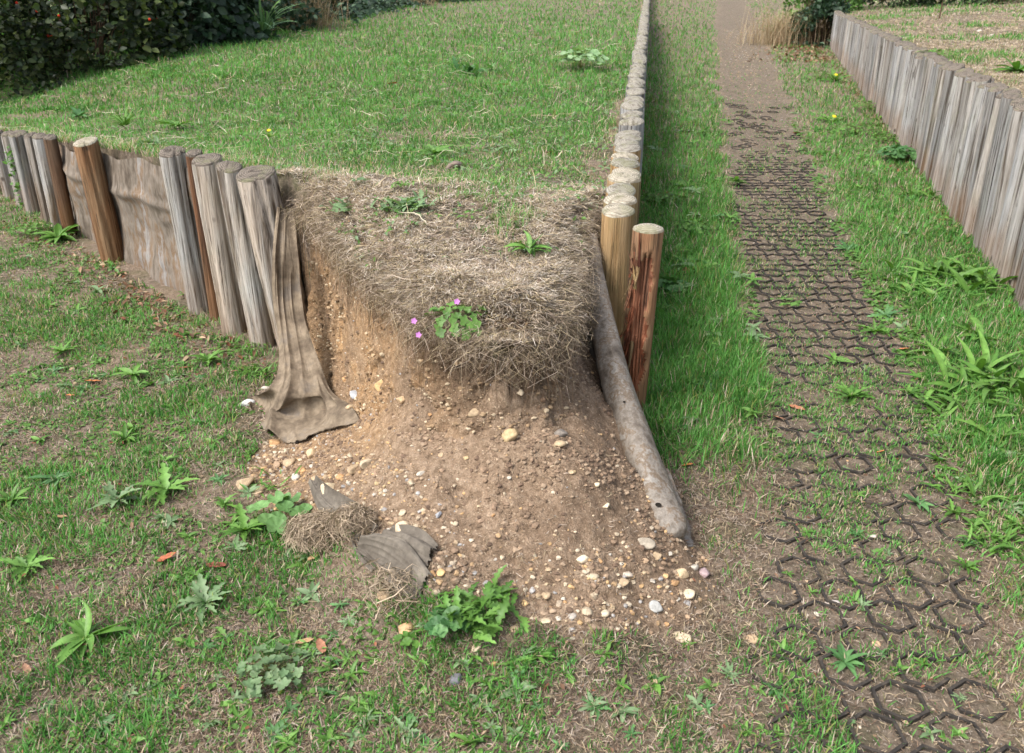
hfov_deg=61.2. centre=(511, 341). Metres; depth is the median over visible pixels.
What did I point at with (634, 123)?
log post
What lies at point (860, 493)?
rosette weed
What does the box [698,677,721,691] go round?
rosette
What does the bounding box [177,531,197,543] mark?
rosette
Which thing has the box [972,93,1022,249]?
log post
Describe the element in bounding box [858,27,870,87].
log post
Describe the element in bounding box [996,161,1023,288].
log post
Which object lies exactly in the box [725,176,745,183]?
rosette
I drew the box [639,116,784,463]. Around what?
ground cover
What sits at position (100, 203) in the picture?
log post
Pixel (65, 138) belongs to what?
edge grass
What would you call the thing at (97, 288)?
rosette weed
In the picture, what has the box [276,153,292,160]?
weed
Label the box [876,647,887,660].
rosette
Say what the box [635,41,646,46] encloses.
log post
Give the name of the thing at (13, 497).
rosette weed
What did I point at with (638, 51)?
log post
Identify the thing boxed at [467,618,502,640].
round leaved weed
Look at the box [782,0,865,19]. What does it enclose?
leafy bush
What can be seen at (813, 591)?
rosette
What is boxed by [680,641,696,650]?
rosette
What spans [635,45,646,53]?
log post
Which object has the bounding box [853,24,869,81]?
log post
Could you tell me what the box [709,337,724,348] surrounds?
rosette
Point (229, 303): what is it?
log post
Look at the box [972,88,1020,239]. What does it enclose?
log post
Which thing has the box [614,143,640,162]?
log post
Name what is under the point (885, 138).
weed
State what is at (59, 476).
rosette weed
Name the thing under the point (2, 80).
hedge bush
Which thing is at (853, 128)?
weed
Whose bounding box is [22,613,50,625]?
rosette
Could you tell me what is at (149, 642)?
rosette
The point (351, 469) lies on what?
stone
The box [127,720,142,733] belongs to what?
rosette
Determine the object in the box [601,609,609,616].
stone
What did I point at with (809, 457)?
leaf litter
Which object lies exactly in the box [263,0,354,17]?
hedge bush
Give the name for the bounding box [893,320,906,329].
rosette
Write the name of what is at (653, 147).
rosette
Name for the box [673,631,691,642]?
stone
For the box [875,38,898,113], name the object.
log post
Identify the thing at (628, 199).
log post
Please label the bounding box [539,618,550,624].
stone
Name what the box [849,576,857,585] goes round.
rosette
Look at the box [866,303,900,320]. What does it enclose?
rosette
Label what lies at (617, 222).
log post
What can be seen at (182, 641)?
rosette
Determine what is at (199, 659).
rosette
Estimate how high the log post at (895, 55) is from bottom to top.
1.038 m
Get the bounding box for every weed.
[0,482,30,510]
[0,545,55,581]
[10,221,53,234]
[28,470,72,490]
[30,223,78,243]
[44,339,82,360]
[51,599,133,666]
[65,107,91,118]
[86,481,141,510]
[88,285,110,294]
[94,57,122,65]
[110,363,150,382]
[112,422,138,443]
[135,462,198,504]
[136,135,170,146]
[148,454,178,462]
[153,119,195,127]
[174,573,232,625]
[183,566,204,580]
[187,348,224,366]
[213,493,238,510]
[219,503,265,542]
[221,533,247,550]
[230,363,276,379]
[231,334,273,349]
[236,642,303,696]
[240,465,301,497]
[246,491,311,533]
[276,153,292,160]
[319,198,355,211]
[351,177,369,181]
[370,189,437,214]
[377,139,394,143]
[389,115,405,122]
[390,179,414,187]
[393,628,420,647]
[413,144,453,155]
[417,564,529,643]
[424,605,470,637]
[441,56,495,73]
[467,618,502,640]
[493,144,518,151]
[504,230,551,256]
[507,662,528,673]
[526,644,557,666]
[552,47,609,66]
[640,191,679,203]
[658,275,686,292]
[665,254,717,272]
[668,178,701,190]
[673,219,717,234]
[770,296,801,305]
[796,71,844,78]
[823,350,853,363]
[824,382,874,404]
[825,641,868,679]
[826,122,885,134]
[845,590,859,603]
[846,100,875,109]
[852,491,865,497]
[853,318,892,334]
[871,133,898,141]
[873,270,996,309]
[876,143,916,160]
[877,248,1017,308]
[893,182,941,198]
[893,385,1015,443]
[896,328,1023,419]
[899,383,923,397]
[903,493,934,511]
[907,332,961,363]
[917,48,959,56]
[919,470,1023,519]
[927,470,946,482]
[948,418,1023,452]
[951,315,1016,349]
[951,556,982,574]
[956,517,1023,559]
[990,54,1023,73]
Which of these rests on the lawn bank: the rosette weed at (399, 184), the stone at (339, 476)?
the rosette weed at (399, 184)
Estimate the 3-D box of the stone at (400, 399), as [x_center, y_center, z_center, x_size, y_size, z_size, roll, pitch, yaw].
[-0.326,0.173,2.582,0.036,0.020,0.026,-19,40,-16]
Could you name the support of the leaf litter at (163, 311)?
on the ground at (726, 22)
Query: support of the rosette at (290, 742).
on the ground at (726, 22)
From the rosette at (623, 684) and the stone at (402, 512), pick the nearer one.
the rosette at (623, 684)
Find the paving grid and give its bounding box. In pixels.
[725,103,1023,752]
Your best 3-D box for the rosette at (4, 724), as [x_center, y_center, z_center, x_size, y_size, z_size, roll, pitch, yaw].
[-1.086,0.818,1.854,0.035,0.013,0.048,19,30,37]
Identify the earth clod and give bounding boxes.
[445,161,462,168]
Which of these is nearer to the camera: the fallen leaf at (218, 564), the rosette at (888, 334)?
the fallen leaf at (218, 564)
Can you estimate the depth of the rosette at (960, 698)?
1.93 m
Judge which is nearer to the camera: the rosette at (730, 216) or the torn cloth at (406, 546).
the torn cloth at (406, 546)
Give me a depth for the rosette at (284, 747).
1.81 m
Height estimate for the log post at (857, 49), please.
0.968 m
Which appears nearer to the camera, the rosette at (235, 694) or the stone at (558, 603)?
the rosette at (235, 694)
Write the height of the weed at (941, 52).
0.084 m
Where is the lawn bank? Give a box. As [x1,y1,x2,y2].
[0,0,643,360]
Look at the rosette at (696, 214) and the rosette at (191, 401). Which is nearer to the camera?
the rosette at (191, 401)
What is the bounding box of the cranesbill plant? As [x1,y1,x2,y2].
[411,298,488,340]
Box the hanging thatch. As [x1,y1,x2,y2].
[278,182,608,401]
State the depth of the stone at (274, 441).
2.92 m
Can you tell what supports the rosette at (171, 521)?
on the ground at (726, 22)
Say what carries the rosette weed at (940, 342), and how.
on the ground at (726, 22)
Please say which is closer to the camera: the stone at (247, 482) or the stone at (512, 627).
the stone at (512, 627)
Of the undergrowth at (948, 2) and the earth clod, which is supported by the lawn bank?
the earth clod
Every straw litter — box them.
[0,0,1023,752]
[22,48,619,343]
[276,165,606,345]
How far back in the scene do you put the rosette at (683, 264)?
4.54 m
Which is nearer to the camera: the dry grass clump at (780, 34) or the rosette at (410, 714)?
the rosette at (410, 714)
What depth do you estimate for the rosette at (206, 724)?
1.85 m
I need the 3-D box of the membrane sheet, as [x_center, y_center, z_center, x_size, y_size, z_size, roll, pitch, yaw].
[-2.137,-0.739,4.624,0.063,0.735,2.327,-21,31,-39]
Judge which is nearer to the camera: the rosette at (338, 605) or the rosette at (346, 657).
the rosette at (346, 657)
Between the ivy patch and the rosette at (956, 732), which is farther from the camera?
the ivy patch
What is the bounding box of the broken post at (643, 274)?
[618,223,663,407]
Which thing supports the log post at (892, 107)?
on the ground at (726, 22)
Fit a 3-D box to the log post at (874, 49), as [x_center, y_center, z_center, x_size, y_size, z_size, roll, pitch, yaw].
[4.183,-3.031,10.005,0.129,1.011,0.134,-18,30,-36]
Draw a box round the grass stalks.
[0,23,637,247]
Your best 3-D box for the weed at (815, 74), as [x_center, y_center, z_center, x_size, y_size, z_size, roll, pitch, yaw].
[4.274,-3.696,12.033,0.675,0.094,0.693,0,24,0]
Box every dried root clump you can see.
[279,507,346,556]
[319,499,383,542]
[352,558,424,618]
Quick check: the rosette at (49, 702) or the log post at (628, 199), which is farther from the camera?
the log post at (628, 199)
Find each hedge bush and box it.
[0,0,78,45]
[0,0,80,98]
[0,0,193,85]
[0,31,13,82]
[57,0,280,52]
[177,0,321,33]
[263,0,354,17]
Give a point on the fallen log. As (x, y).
(642, 455)
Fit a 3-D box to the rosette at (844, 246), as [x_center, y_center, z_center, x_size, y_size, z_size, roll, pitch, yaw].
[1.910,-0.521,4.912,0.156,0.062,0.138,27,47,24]
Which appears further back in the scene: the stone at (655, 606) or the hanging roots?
the hanging roots
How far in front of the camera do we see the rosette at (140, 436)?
2.96 m
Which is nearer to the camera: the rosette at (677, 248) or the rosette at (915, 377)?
the rosette at (915, 377)
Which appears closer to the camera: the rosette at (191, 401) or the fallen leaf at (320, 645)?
the fallen leaf at (320, 645)
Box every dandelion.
[257,129,282,138]
[814,112,847,123]
[819,68,853,81]
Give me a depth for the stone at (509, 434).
2.35 m
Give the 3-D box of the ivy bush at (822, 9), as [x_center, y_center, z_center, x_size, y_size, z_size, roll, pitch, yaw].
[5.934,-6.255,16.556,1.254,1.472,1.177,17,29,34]
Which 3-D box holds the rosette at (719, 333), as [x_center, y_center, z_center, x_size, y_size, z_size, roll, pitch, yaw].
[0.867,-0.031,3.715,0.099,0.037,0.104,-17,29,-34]
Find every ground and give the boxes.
[0,0,1023,752]
[800,0,1023,96]
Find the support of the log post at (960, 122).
on the ground at (726, 22)
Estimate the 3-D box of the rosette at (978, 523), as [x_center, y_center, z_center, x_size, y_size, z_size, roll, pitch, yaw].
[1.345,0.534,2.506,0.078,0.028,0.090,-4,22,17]
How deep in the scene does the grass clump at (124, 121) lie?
5.59 m
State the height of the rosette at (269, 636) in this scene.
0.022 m
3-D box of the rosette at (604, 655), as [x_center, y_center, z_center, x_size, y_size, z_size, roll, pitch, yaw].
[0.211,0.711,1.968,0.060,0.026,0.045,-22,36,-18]
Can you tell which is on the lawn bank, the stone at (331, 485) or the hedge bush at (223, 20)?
the hedge bush at (223, 20)
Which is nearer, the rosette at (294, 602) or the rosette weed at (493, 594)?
the rosette weed at (493, 594)
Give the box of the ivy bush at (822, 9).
[784,0,851,47]
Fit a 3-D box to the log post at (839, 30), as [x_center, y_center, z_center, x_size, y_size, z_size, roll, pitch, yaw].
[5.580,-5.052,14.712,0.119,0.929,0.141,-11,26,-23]
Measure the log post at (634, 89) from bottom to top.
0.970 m
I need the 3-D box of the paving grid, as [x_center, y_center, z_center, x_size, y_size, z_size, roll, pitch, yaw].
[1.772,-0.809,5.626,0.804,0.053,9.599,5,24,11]
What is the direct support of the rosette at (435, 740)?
on the ground at (726, 22)
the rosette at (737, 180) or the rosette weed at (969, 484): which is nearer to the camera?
the rosette weed at (969, 484)
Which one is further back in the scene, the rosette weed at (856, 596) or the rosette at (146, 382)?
the rosette at (146, 382)
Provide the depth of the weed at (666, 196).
5.80 m
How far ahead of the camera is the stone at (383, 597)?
2.10 m
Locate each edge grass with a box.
[0,125,299,193]
[0,192,308,382]
[642,394,682,433]
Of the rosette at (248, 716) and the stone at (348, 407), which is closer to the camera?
the rosette at (248, 716)
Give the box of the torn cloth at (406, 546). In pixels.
[308,475,437,598]
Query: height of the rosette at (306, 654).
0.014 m
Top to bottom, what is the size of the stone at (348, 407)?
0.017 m
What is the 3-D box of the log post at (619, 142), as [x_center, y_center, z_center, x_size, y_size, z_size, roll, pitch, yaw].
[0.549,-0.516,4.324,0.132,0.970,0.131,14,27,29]
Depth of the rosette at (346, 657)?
2.02 m
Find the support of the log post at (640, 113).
on the ground at (726, 22)
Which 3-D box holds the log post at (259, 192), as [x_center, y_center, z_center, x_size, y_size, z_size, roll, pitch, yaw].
[-0.902,-0.178,3.458,0.270,1.032,0.148,1,24,1]
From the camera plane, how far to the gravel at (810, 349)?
3.74 m
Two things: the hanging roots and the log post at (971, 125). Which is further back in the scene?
the log post at (971, 125)
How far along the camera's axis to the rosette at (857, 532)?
2.48 m
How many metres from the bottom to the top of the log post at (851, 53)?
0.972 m
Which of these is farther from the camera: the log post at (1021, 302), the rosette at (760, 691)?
the log post at (1021, 302)
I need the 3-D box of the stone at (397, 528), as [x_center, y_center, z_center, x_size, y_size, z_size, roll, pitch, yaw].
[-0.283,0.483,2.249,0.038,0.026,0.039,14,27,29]
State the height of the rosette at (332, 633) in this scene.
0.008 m
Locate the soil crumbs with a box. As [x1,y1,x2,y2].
[247,279,713,640]
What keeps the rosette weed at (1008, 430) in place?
on the ground at (726, 22)
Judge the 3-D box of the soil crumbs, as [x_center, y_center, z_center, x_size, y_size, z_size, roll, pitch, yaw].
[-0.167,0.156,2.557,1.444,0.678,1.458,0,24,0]
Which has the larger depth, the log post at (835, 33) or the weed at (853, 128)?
the log post at (835, 33)
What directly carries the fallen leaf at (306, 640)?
on the ground at (726, 22)
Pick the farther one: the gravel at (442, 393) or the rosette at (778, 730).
the gravel at (442, 393)
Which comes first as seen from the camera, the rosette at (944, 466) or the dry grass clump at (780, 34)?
the rosette at (944, 466)
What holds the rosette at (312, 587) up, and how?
on the ground at (726, 22)
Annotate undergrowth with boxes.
[846,0,939,7]
[922,0,1023,6]
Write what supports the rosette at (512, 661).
on the ground at (726, 22)
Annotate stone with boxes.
[236,477,253,489]
[240,399,254,405]
[250,487,263,494]
[269,439,279,444]
[273,461,280,469]
[283,458,295,466]
[291,473,300,480]
[298,467,305,472]
[306,448,315,458]
[321,483,334,493]
[335,473,343,479]
[345,404,353,409]
[347,464,358,473]
[350,390,356,398]
[360,459,371,469]
[374,379,382,391]
[377,588,391,602]
[395,521,409,531]
[396,396,404,403]
[398,509,405,515]
[398,622,413,636]
[434,589,440,595]
[436,568,444,575]
[448,673,462,684]
[468,408,477,416]
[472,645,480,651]
[502,428,518,441]
[510,625,517,632]
[517,389,523,395]
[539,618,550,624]
[541,592,550,599]
[554,429,567,436]
[554,440,566,446]
[556,600,561,606]
[568,613,576,619]
[576,555,588,562]
[582,607,592,614]
[590,573,599,579]
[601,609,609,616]
[619,578,628,585]
[623,571,632,577]
[638,537,655,549]
[649,600,662,612]
[653,551,661,559]
[671,580,678,585]
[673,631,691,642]
[676,568,688,577]
[683,589,694,598]
[691,564,698,570]
[699,567,710,577]
[745,634,758,643]
[872,641,880,646]
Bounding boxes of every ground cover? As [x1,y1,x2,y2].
[0,13,638,269]
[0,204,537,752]
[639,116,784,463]
[790,116,1023,566]
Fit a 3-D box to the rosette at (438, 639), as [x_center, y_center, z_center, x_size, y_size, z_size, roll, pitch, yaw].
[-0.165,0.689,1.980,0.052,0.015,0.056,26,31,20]
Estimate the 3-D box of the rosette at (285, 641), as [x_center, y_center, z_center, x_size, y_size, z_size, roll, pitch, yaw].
[-0.522,0.720,2.075,0.061,0.030,0.081,-16,28,-32]
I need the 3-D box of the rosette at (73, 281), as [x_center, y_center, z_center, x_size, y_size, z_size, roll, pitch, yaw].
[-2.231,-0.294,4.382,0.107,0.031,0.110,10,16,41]
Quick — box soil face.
[306,189,590,440]
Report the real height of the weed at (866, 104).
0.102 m
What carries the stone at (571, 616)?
on the ground at (726, 22)
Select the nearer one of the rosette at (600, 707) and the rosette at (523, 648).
the rosette at (600, 707)
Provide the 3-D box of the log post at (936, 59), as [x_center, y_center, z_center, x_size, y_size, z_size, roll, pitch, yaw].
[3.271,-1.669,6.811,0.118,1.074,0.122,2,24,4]
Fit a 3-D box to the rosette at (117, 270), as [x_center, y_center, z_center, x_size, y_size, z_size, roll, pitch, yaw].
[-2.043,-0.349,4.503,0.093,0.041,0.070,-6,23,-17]
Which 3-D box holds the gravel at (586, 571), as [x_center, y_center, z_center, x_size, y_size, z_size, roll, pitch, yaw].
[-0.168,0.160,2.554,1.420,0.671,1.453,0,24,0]
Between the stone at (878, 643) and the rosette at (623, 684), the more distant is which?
the stone at (878, 643)
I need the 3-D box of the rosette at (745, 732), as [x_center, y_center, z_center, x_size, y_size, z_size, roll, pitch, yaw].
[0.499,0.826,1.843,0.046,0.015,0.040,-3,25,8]
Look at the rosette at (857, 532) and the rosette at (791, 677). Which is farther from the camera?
the rosette at (857, 532)
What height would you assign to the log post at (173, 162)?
1.012 m
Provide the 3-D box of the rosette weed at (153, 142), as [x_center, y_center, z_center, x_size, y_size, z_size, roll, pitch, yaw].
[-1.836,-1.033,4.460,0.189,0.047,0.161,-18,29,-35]
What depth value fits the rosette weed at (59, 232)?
5.07 m
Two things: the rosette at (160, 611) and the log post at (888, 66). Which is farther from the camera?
the log post at (888, 66)
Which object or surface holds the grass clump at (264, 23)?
on the lawn bank
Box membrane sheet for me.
[59,145,196,298]
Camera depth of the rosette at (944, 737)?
1.83 m
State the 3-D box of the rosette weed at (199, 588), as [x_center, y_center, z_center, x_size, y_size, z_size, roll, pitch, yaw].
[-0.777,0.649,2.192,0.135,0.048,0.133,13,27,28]
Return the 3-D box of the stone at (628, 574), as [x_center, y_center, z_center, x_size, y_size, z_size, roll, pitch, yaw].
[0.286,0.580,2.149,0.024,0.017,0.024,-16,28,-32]
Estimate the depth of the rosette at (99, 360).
3.51 m
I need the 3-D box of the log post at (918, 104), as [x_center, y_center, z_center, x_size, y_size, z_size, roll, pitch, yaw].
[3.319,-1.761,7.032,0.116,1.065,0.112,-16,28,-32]
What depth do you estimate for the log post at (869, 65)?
10.18 m
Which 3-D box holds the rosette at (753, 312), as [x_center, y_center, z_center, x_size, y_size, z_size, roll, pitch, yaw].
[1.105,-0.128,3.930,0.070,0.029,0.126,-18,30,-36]
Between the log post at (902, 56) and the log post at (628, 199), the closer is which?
the log post at (628, 199)
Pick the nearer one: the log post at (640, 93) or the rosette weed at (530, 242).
the rosette weed at (530, 242)
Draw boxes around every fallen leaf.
[22,663,30,672]
[156,552,175,561]
[206,561,225,566]
[296,638,313,643]
[316,638,325,652]
[789,404,804,409]
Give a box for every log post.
[0,129,14,198]
[1,130,24,206]
[8,130,40,213]
[24,132,50,221]
[32,132,60,226]
[43,134,76,235]
[73,136,123,262]
[159,145,208,314]
[185,149,219,320]
[191,153,247,335]
[216,160,274,347]
[236,165,309,349]
[600,203,634,344]
[603,192,636,224]
[605,182,635,196]
[607,172,640,224]
[610,157,639,173]
[611,152,638,161]
[611,167,640,177]
[613,139,638,153]
[614,132,641,162]
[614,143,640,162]
[618,117,644,173]
[619,130,640,136]
[620,100,643,114]
[620,112,640,120]
[624,96,644,103]
[625,88,644,97]
[626,82,642,89]
[626,90,644,108]
[627,73,643,83]
[628,110,643,118]
[629,68,644,76]
[629,77,645,89]
[630,64,645,69]
[632,49,644,57]
[632,55,646,60]
[632,57,646,82]
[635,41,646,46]
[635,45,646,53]
[636,39,647,43]
[638,31,647,36]
[831,11,841,48]
[831,13,841,50]
[832,15,838,52]
[834,14,841,50]
[834,15,840,54]
[835,14,845,56]
[836,15,844,57]
[837,15,847,58]
[838,15,851,57]
[839,16,847,60]
[840,16,854,61]
[841,18,849,63]
[843,20,850,66]
[844,19,857,69]
[847,21,860,72]
[848,22,858,74]
[849,21,865,76]
[851,23,866,77]
[852,23,865,77]
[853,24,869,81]
[853,26,861,78]
[855,25,871,83]
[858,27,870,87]
[859,26,877,89]
[860,29,873,91]
[862,29,881,90]
[862,31,877,93]
[863,32,877,98]
[866,32,885,101]
[867,33,883,102]
[872,34,892,107]
[872,37,881,100]
[874,35,894,106]
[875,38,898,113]
[878,39,899,117]
[881,41,898,119]
[882,41,905,122]
[885,42,911,125]
[887,43,915,130]
[890,45,916,131]
[890,46,915,133]
[892,46,919,135]
[896,51,914,142]
[898,47,927,143]
[901,53,923,145]
[905,52,936,149]
[908,55,939,158]
[910,56,943,161]
[914,57,948,162]
[915,61,938,167]
[917,61,952,171]
[919,63,953,175]
[925,63,964,182]
[925,119,936,175]
[931,68,973,189]
[935,72,971,194]
[941,72,981,195]
[941,76,976,204]
[946,77,994,208]
[947,75,991,212]
[949,84,984,218]
[952,82,1004,225]
[961,85,1008,229]
[963,93,1001,237]
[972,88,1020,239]
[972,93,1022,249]
[978,98,1023,253]
[983,101,1023,262]
[989,115,1023,266]
[994,151,1023,268]
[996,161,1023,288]
[1008,219,1023,296]
[1013,254,1023,304]
[1018,285,1023,312]
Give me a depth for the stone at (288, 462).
2.79 m
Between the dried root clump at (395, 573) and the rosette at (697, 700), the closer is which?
the rosette at (697, 700)
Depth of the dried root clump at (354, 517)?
2.29 m
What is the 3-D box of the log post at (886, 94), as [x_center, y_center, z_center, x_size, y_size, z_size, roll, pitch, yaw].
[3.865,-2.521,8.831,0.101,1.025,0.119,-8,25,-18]
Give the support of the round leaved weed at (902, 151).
on the ground at (726, 22)
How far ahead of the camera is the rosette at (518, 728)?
1.83 m
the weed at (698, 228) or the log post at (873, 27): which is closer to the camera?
the weed at (698, 228)
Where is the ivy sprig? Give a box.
[2,144,23,204]
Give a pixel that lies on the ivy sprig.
(16, 186)
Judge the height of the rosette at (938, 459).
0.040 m
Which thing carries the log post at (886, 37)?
on the ground at (726, 22)
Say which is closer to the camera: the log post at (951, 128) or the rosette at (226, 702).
the rosette at (226, 702)
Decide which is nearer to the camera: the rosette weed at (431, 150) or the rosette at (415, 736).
the rosette at (415, 736)
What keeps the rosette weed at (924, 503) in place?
on the ground at (726, 22)
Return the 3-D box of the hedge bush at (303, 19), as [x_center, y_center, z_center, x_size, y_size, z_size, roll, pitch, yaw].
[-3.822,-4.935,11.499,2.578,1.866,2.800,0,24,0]
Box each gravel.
[247,281,713,640]
[310,213,593,442]
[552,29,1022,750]
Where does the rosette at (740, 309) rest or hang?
on the ground at (726, 22)
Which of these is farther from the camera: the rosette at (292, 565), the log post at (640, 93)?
the log post at (640, 93)
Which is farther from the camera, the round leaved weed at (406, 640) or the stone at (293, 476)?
the stone at (293, 476)
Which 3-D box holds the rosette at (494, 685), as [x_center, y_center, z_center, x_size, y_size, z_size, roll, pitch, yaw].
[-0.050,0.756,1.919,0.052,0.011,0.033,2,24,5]
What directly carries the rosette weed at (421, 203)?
on the lawn bank
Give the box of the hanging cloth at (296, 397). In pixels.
[248,206,360,443]
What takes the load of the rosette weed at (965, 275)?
on the ground at (726, 22)
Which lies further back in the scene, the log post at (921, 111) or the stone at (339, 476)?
the log post at (921, 111)
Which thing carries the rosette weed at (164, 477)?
on the ground at (726, 22)
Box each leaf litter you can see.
[0,217,265,380]
[2,231,677,752]
[581,121,1020,751]
[640,82,687,349]
[747,39,829,62]
[820,48,1021,367]
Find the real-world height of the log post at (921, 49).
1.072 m
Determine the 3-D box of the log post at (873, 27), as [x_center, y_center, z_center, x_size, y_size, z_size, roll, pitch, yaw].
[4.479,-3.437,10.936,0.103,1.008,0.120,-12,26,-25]
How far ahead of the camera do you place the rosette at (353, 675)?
1.99 m
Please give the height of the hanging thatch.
0.412 m
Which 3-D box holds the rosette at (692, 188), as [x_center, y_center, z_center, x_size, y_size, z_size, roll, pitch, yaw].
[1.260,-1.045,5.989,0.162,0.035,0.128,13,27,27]
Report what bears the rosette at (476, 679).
on the ground at (726, 22)
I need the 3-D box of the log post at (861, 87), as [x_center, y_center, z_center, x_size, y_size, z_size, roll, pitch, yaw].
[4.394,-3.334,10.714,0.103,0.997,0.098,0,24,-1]
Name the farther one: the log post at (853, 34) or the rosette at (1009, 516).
the log post at (853, 34)
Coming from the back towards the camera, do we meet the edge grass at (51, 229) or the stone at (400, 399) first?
the edge grass at (51, 229)
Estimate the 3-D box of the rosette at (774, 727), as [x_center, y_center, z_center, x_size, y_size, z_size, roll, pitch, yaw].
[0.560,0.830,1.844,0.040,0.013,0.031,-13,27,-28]
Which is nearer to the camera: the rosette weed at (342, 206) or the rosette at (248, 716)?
the rosette at (248, 716)
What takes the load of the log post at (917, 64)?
on the ground at (726, 22)
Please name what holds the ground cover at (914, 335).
on the ground at (726, 22)
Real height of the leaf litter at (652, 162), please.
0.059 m
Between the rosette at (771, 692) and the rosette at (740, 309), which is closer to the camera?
the rosette at (771, 692)
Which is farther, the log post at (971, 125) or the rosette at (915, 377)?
the log post at (971, 125)
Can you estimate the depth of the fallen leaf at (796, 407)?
3.17 m
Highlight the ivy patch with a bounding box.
[292,0,492,23]
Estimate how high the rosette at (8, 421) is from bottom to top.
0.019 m
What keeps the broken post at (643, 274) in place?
on the ground at (726, 22)
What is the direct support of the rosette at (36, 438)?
on the ground at (726, 22)
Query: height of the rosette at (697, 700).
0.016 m
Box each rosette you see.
[0,712,17,729]
[1,429,17,436]
[2,420,16,424]
[9,371,26,378]
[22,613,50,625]
[30,435,48,444]
[38,698,56,710]
[43,300,56,307]
[47,365,64,376]
[55,382,73,390]
[61,280,80,284]
[70,303,85,312]
[75,382,90,392]
[85,723,103,734]
[89,358,105,365]
[90,714,115,738]
[106,728,145,752]
[109,269,127,274]
[122,683,137,703]
[126,422,145,433]
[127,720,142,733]
[130,435,145,442]
[137,632,163,651]
[140,682,157,695]
[140,692,166,708]
[141,380,155,387]
[146,605,169,617]
[150,668,168,693]
[152,512,165,519]
[157,374,178,384]
[160,513,182,528]
[166,689,177,701]
[168,570,193,586]
[172,633,197,646]
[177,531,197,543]
[188,399,206,407]
[188,694,203,707]
[190,647,214,662]
[191,638,217,657]
[195,374,205,379]
[200,716,221,731]
[205,435,225,446]
[207,473,228,485]
[211,460,225,468]
[211,626,233,645]
[211,670,225,682]
[216,632,234,643]
[219,514,238,528]
[222,698,251,713]
[223,689,242,702]
[227,704,248,731]
[234,688,263,709]
[238,484,260,497]
[238,706,262,734]
[257,598,287,616]
[257,632,276,641]
[261,718,288,746]
[269,732,291,751]
[272,731,297,749]
[275,547,294,563]
[275,725,303,752]
[277,628,307,656]
[281,699,300,713]
[286,561,311,571]
[290,593,307,605]
[290,596,305,606]
[296,581,319,602]
[297,550,310,561]
[297,647,321,661]
[301,642,327,655]
[313,723,346,752]
[317,686,339,696]
[318,662,338,671]
[323,656,342,665]
[327,629,340,639]
[330,597,349,611]
[337,612,359,628]
[338,649,352,667]
[340,659,369,681]
[340,693,367,711]
[340,724,369,749]
[352,699,383,716]
[352,709,382,726]
[364,655,382,665]
[364,686,385,700]
[394,713,420,743]
[397,703,419,723]
[405,730,425,746]
[406,653,428,670]
[415,619,426,628]
[423,736,437,747]
[427,638,446,646]
[449,657,472,673]
[452,732,486,752]
[463,651,482,666]
[468,690,494,712]
[469,676,504,688]
[477,681,497,687]
[481,717,500,738]
[497,655,532,670]
[499,674,536,705]
[506,724,526,738]
[516,642,534,657]
[524,719,538,734]
[530,701,545,715]
[552,739,568,750]
[556,663,575,686]
[563,655,578,666]
[577,691,607,717]
[580,694,611,720]
[594,641,614,666]
[611,699,639,723]
[614,674,631,696]
[621,724,642,742]
[640,670,666,694]
[648,145,662,150]
[648,416,669,431]
[666,243,688,258]
[670,259,693,270]
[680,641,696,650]
[684,186,702,192]
[684,212,705,218]
[686,692,703,714]
[693,171,715,174]
[697,380,715,390]
[697,697,715,714]
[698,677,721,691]
[704,331,726,336]
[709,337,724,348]
[717,659,741,683]
[720,211,737,221]
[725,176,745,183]
[728,178,749,184]
[730,271,749,279]
[735,307,749,315]
[737,721,758,737]
[740,328,770,340]
[741,272,765,285]
[742,407,762,417]
[745,308,769,314]
[745,321,762,332]
[751,685,766,696]
[752,385,767,393]
[755,720,767,735]
[759,681,787,699]
[769,723,783,736]
[775,725,786,740]
[776,637,791,655]
[782,671,800,684]
[802,527,816,537]
[807,584,818,596]
[810,431,823,438]
[834,240,858,252]
[847,529,864,537]
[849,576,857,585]
[855,595,872,610]
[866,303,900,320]
[871,160,887,167]
[872,546,885,555]
[876,327,891,336]
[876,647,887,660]
[884,547,892,554]
[891,658,910,672]
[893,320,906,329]
[896,333,907,341]
[909,369,924,380]
[914,657,930,667]
[918,400,934,409]
[918,722,936,732]
[918,726,942,742]
[928,427,941,437]
[928,452,948,464]
[936,464,959,471]
[939,731,951,743]
[941,498,968,517]
[949,725,968,739]
[951,692,966,702]
[953,536,980,550]
[963,516,991,532]
[988,445,1020,458]
[994,499,1023,515]
[1005,515,1023,528]
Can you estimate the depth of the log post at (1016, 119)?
4.48 m
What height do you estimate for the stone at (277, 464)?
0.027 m
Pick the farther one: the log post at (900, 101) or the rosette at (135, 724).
the log post at (900, 101)
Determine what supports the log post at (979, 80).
on the ground at (726, 22)
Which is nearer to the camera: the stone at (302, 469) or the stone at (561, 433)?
the stone at (561, 433)
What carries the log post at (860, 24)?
on the ground at (726, 22)
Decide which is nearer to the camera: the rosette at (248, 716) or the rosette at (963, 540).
the rosette at (248, 716)
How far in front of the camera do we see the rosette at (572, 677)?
1.93 m
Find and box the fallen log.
[585,233,692,546]
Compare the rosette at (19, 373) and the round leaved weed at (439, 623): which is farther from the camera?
the rosette at (19, 373)
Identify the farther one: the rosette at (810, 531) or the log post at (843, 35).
the log post at (843, 35)
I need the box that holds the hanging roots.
[290,201,600,412]
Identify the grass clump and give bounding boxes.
[95,105,148,128]
[243,0,297,33]
[255,0,350,30]
[398,0,444,5]
[726,2,833,46]

